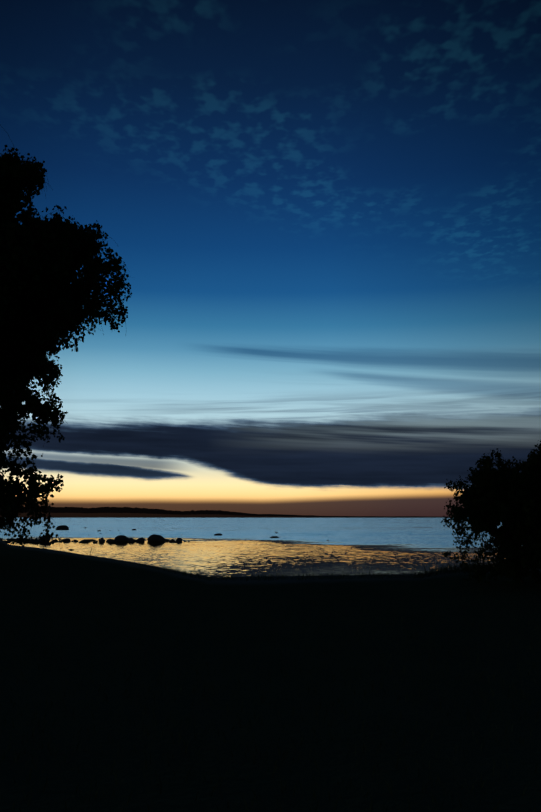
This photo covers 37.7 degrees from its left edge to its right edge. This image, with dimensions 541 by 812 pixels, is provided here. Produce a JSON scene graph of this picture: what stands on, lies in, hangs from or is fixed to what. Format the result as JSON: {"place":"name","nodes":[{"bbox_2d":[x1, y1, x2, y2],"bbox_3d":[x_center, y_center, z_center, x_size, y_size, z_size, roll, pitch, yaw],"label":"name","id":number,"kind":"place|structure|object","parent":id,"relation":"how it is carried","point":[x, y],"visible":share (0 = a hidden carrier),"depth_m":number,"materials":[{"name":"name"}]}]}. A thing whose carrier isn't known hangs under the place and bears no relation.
{"place":"outdoors","nodes":[
{"label":"outdoors","id":0,"kind":"place"},
{"bbox_2d":[0,506,447,517],"bbox_3d":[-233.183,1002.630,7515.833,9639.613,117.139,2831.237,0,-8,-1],"label":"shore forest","id":1,"kind":"object","parent":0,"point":[98,512],"visible":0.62,"depth_m":7435.12,"materials":[{"name":"grey plant"}]},
{"bbox_2d":[0,518,522,576],"bbox_3d":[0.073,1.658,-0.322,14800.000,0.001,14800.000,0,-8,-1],"label":"lake water","id":2,"kind":"structure","parent":0,"point":[242,546],"depth_m":51.76,"materials":[{"name":"blue liquid"}]},
{"bbox_2d":[40,535,50,541],"bbox_3d":[-15.979,9.425,55.859,0.888,0.639,0.724,0,-8,-1],"label":"boulder","id":3,"kind":"object","parent":2,"relation":"in","point":[45,538],"visible":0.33,"depth_m":55.68,"materials":[{"name":"black stone"}]},
{"bbox_2d":[56,525,68,529],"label":"boulder","id":4,"kind":"object","parent":2,"relation":"in","point":[62,527],"visible":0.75,"depth_m":108.22,"materials":[{"name":"black stone"}]},
{"bbox_2d":[114,535,128,540],"bbox_3d":[-10.675,9.567,56.818,1.089,0.607,0.926,0,-8,-1],"label":"boulder","id":5,"kind":"object","parent":2,"relation":"in","point":[121,538],"visible":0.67,"depth_m":56.51,"materials":[{"name":"black stone"}]},
{"bbox_2d":[147,534,164,540],"bbox_3d":[-8.217,9.581,57.029,1.367,0.678,0.927,0,-8,-1],"label":"boulder","id":6,"kind":"object","parent":2,"relation":"in","point":[154,537],"visible":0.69,"depth_m":56.70,"materials":[{"name":"black stone"}]},
{"bbox_2d":[0,540,540,811],"bbox_3d":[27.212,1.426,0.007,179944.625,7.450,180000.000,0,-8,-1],"label":"ground","id":7,"kind":"structure","parent":0,"point":[24,570],"depth_m":6.32,"materials":[{"name":"black plant"}]},
{"bbox_2d":[0,125,131,553],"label":"tree","id":8,"kind":"object","parent":7,"relation":"on","point":[49,300],"visible":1,"depth_m":20.94,"materials":[{"name":"brown plant"}]},
{"bbox_2d":[441,440,540,583],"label":"bush","id":9,"kind":"object","parent":7,"relation":"on","point":[491,498],"visible":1,"depth_m":16.03,"materials":[{"name":"brown plant"}]},
{"bbox_2d":[0,0,540,516],"label":"sky","id":10,"kind":"structure","parent":0,"point":[323,217],"materials":[{"name":"blue"}]}
]}

